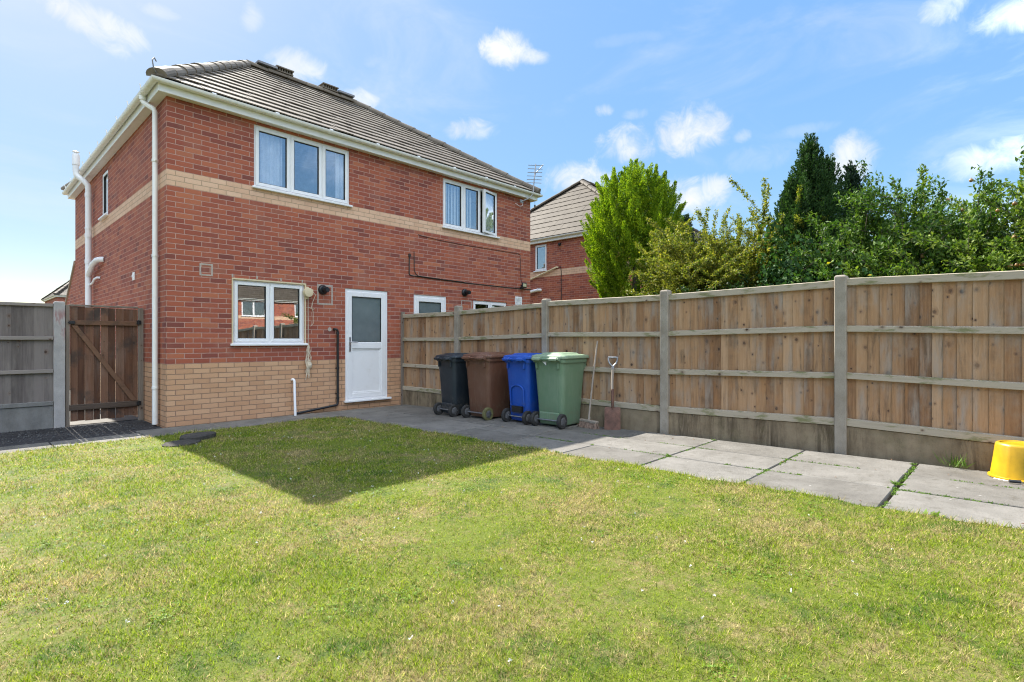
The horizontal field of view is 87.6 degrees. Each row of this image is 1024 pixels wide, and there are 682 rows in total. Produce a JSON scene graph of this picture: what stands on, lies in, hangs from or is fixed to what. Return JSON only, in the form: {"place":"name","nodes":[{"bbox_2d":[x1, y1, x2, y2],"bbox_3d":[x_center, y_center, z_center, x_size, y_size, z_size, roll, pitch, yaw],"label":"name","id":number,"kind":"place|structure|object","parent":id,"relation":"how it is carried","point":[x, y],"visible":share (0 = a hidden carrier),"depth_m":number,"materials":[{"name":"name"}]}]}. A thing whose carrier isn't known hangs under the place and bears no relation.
{"place":"outdoors","nodes":[
{"label":"outdoors","id":0,"kind":"place"},
{"bbox_2d":[1,420,159,443],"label":"loose gravel","id":1,"kind":"structure","parent":0,"point":[77,432],"depth_m":7.17,"materials":[{"name":"grey gravel"}]},
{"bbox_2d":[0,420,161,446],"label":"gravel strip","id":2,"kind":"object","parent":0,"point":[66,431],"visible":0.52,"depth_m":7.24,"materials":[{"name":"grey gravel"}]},
{"bbox_2d":[70,399,137,424],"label":"side path","id":3,"kind":"structure","parent":0,"point":[125,417],"depth_m":8.40,"materials":[{"name":"concrete"}]},
{"bbox_2d":[70,419,137,425],"bbox_3d":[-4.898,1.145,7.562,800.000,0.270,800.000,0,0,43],"label":"ground","id":4,"kind":"structure","parent":0,"point":[104,422],"depth_m":8.38,"materials":[{"name":"grey concrete"}]},
{"bbox_2d":[0,301,64,432],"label":"grey timber fence","id":5,"kind":"object","parent":4,"relation":"on","point":[32,365],"visible":0.88,"depth_m":7.47,"materials":[{"name":"weathered grey wood"},{"name":"pale concrete"}]},
{"bbox_2d":[65,304,142,426],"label":"garden gate","id":6,"kind":"structure","parent":5,"relation":"attached to","point":[81,350],"depth_m":8.04,"materials":[{"name":"brown wood"}]},
{"bbox_2d":[41,281,68,303],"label":"house","id":7,"kind":"structure","parent":4,"relation":"on","point":[59,293],"depth_m":43.00,"materials":[{"name":"tile"}]},
{"bbox_2d":[61,57,542,427],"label":"semi detached house","id":8,"kind":"structure","parent":4,"relation":"on","point":[226,212],"depth_m":9.27,"materials":[{"name":"red brick"},{"name":"concrete tile"},{"name":"white plastic"}]},
{"bbox_2d":[98,170,107,220],"bbox_3d":[-8.041,-2.899,10.558,0.674,0.942,0.145,0,0,43],"label":"window","id":9,"kind":"structure","parent":8,"relation":"in","point":[105,176],"depth_m":10.62,"materials":[{"name":"white plastic"}]},
{"bbox_2d":[230,279,307,345],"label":"window","id":10,"kind":"structure","parent":8,"relation":"in","point":[264,313],"depth_m":9.81,"materials":[{"name":"white plastic"}]},
{"bbox_2d":[252,124,352,207],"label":"window","id":11,"kind":"structure","parent":8,"relation":"in","point":[284,163],"depth_m":9.24,"materials":[{"name":"white plastic"}]},
{"bbox_2d":[303,287,315,379],"bbox_3d":[-3.428,-0.131,9.037,0.104,1.578,0.227,0,0,43],"label":"washing line reel","id":12,"kind":"object","parent":8,"relation":"attached to","point":[308,292],"visible":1,"depth_m":9.01,"materials":[{"name":"beige plastic"}]},
{"bbox_2d":[442,178,499,238],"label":"window","id":13,"kind":"structure","parent":8,"relation":"in","point":[466,208],"depth_m":11.96,"materials":[{"name":"white plastic"}]},
{"bbox_2d":[473,300,505,308],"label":"window","id":14,"kind":"structure","parent":8,"relation":"in","point":[476,304],"depth_m":12.27,"materials":[{"name":"white plastic"}]},
{"bbox_2d":[530,179,726,303],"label":"neighbour house","id":15,"kind":"structure","parent":4,"relation":"on","point":[558,266],"depth_m":19.40,"materials":[{"name":"brick"}]},
{"bbox_2d":[533,244,546,271],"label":"window","id":16,"kind":"structure","parent":15,"relation":"in","point":[540,250],"depth_m":19.89,"materials":[{"name":"white plastic"}]},
{"bbox_2d":[579,157,692,297],"bbox_3d":[3.007,-1.478,13.060,2.460,6.019,2.489,0,0,43],"label":"golden conifer","id":17,"kind":"object","parent":4,"relation":"on","point":[624,215],"visible":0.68,"depth_m":12.68,"materials":[{"name":"green plant"}]},
{"bbox_2d":[680,213,696,247],"bbox_3d":[4.542,-0.883,13.729,1.526,4.831,1.528,0,0,43],"label":"conifer","id":18,"kind":"object","parent":4,"relation":"on","point":[687,217],"visible":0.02,"depth_m":13.63,"materials":[{"name":"green plant"}]},
{"bbox_2d":[401,270,1023,471],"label":"timber fence","id":19,"kind":"object","parent":4,"relation":"on","point":[918,369],"visible":0.77,"depth_m":5.65,"materials":[{"name":"weathered wood"},{"name":"concrete"}]},
{"bbox_2d":[652,264,791,294],"bbox_3d":[4.077,-0.006,10.067,4.438,3.079,4.254,0,0,43],"label":"dark shrub","id":20,"kind":"object","parent":4,"relation":"on","point":[686,290],"depth_m":9.60,"materials":[{"name":"green plant"}]},
{"bbox_2d":[625,175,829,295],"bbox_3d":[4.506,-0.729,10.812,4.292,4.524,4.544,0,0,43],"label":"yellow shrub","id":21,"kind":"object","parent":4,"relation":"on","point":[713,263],"visible":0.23,"depth_m":10.27,"materials":[{"name":"green plant"}]},
{"bbox_2d":[757,217,848,286],"bbox_3d":[4.986,-0.182,9.101,3.143,3.958,1.562,0,0,5],"label":"ivy bush","id":22,"kind":"object","parent":4,"relation":"on","point":[789,264],"visible":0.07,"depth_m":8.99,"materials":[{"name":"green plant"}]},
{"bbox_2d":[759,132,856,283],"bbox_3d":[5.538,-1.196,9.951,1.916,5.456,1.927,0,0,43],"label":"dark conifer","id":23,"kind":"object","parent":4,"relation":"on","point":[814,175],"visible":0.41,"depth_m":9.82,"materials":[{"name":"green plant"}]},
{"bbox_2d":[822,249,876,280],"bbox_3d":[5.127,0.144,7.914,1.929,3.055,0.947,0,0,1],"label":"ivy bush","id":24,"kind":"object","parent":4,"relation":"on","point":[863,270],"visible":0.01,"depth_m":7.97,"materials":[{"name":"green plant"}]},
{"bbox_2d":[840,160,871,258],"bbox_3d":[6.760,-1.025,10.500,1.061,5.115,1.056,0,0,43],"label":"dark conifer","id":25,"kind":"object","parent":4,"relation":"on","point":[853,177],"visible":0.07,"depth_m":10.43,"materials":[{"name":"green plant"}]},
{"bbox_2d":[774,158,1022,283],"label":"apple tree","id":26,"kind":"object","parent":4,"relation":"on","point":[886,234],"visible":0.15,"depth_m":8.33,"materials":[{"name":"green plant"}]},
{"bbox_2d":[841,145,1023,277],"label":"apple tree","id":27,"kind":"object","parent":4,"relation":"on","point":[986,258],"visible":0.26,"depth_m":7.27,"materials":[{"name":"green plant"}]},
{"bbox_2d":[903,226,1020,273],"bbox_3d":[7.373,-0.230,9.034,4.436,3.526,4.745,0,0,43],"label":"hedge","id":28,"kind":"object","parent":4,"relation":"on","point":[988,237],"visible":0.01,"depth_m":7.57,"materials":[{"name":"green plant"}]},
{"bbox_2d":[0,413,332,453],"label":"path","id":29,"kind":"structure","parent":0,"point":[173,430],"depth_m":7.24,"materials":[{"name":"concrete"}]},
{"bbox_2d":[0,416,1023,681],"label":"lawn","id":30,"kind":"structure","parent":0,"point":[700,603],"depth_m":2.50,"materials":[{"name":"green plant"}]},
{"bbox_2d":[162,439,200,446],"bbox_3d":[-3.853,1.205,6.208,0.356,0.076,0.396,0,0,43],"label":"stepping stone","id":31,"kind":"object","parent":30,"relation":"on","point":[180,442],"visible":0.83,"depth_m":6.16,"materials":[{"name":"stone"}]},
{"bbox_2d":[179,431,215,439],"bbox_3d":[-3.865,1.193,6.564,0.366,0.120,0.389,0,0,43],"label":"stepping stone","id":32,"kind":"object","parent":30,"relation":"on","point":[206,435],"visible":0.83,"depth_m":6.51,"materials":[{"name":"stone"}]},
{"bbox_2d":[0,418,903,681],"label":"clover","id":33,"kind":"object","parent":30,"relation":"on","point":[409,597],"depth_m":3.07,"materials":[{"name":"green plant"}]},
{"bbox_2d":[923,509,944,517],"bbox_3d":[2.666,1.091,3.375,0.100,0.052,0.162,0,0,28],"label":"weed","id":34,"kind":"object","parent":30,"relation":"on","point":[932,513],"visible":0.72,"depth_m":3.38,"materials":[{"name":"green plant"}]},
{"bbox_2d":[0,0,1023,302],"label":"sky","id":35,"kind":"structure","parent":0,"point":[706,92],"materials":[{"name":"blue"}]},
{"bbox_2d":[49,404,1023,528],"bbox_3d":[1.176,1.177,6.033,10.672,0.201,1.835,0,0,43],"label":"patio","id":36,"kind":"structure","parent":0,"point":[866,483],"depth_m":4.89,"materials":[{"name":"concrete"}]},
{"bbox_2d":[433,353,469,416],"bbox_3d":[-0.907,0.698,8.722,0.650,1.007,0.532,0,0,-45],"label":"wheelie bin","id":37,"kind":"object","parent":36,"relation":"on","point":[454,382],"visible":0.9,"depth_m":8.54,"materials":[{"name":"plastic"}]},
{"bbox_2d":[461,352,511,419],"bbox_3d":[-0.358,0.682,8.326,0.612,1.022,0.750,0,0,42],"label":"wheelie bin","id":38,"kind":"object","parent":36,"relation":"on","point":[488,385],"visible":0.97,"depth_m":8.12,"materials":[{"name":"brown plastic"}]},
{"bbox_2d":[501,353,541,424],"bbox_3d":[0.222,0.679,7.804,0.552,1.007,0.650,0,0,44],"label":"wheelie bin","id":39,"kind":"object","parent":36,"relation":"on","point":[522,382],"visible":0.85,"depth_m":7.61,"materials":[{"name":"blue plastic"}]},
{"bbox_2d":[530,352,588,428],"bbox_3d":[0.657,0.666,7.433,0.592,1.017,0.710,0,0,41],"label":"wheelie bin","id":40,"kind":"object","parent":36,"relation":"on","point":[559,376],"visible":1,"depth_m":7.25,"materials":[{"name":"green plastic"}]},
{"bbox_2d":[578,341,598,428],"bbox_3d":[1.049,0.585,7.182,0.293,1.176,0.339,0,0,-3],"label":"broom","id":41,"kind":"object","parent":36,"relation":"on","point":[588,423],"visible":1,"depth_m":7.20,"materials":[{"name":"brown wood"}]},
{"bbox_2d":[604,356,619,429],"bbox_3d":[1.330,0.686,7.052,0.208,0.958,0.194,0,0,13],"label":"shovel","id":42,"kind":"object","parent":36,"relation":"on","point":[612,418],"visible":1,"depth_m":7.00,"materials":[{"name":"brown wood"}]},
{"bbox_2d":[536,433,1023,506],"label":"moss","id":43,"kind":"object","parent":36,"relation":"on","point":[896,489],"visible":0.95,"depth_m":4.53,"materials":[{"name":"green plant"}]},
{"bbox_2d":[890,480,904,485],"bbox_3d":[2.993,1.100,4.136,0.128,0.045,0.132,0,0,43],"label":"weed","id":44,"kind":"object","parent":36,"relation":"on","point":[896,483],"visible":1,"depth_m":4.13,"materials":[{"name":"green plant"}]},
{"bbox_2d":[933,450,973,469],"bbox_3d":[3.901,1.035,4.717,0.311,0.161,0.265,0,0,43],"label":"weed","id":45,"kind":"object","parent":36,"relation":"on","point":[958,462],"visible":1,"depth_m":4.69,"materials":[{"name":"green plant"}]},
{"bbox_2d":[987,440,1023,483],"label":"bucket","id":46,"kind":"object","parent":36,"relation":"on","point":[1007,463],"visible":1,"depth_m":4.26,"materials":[{"name":"yellow plastic"}]}
]}

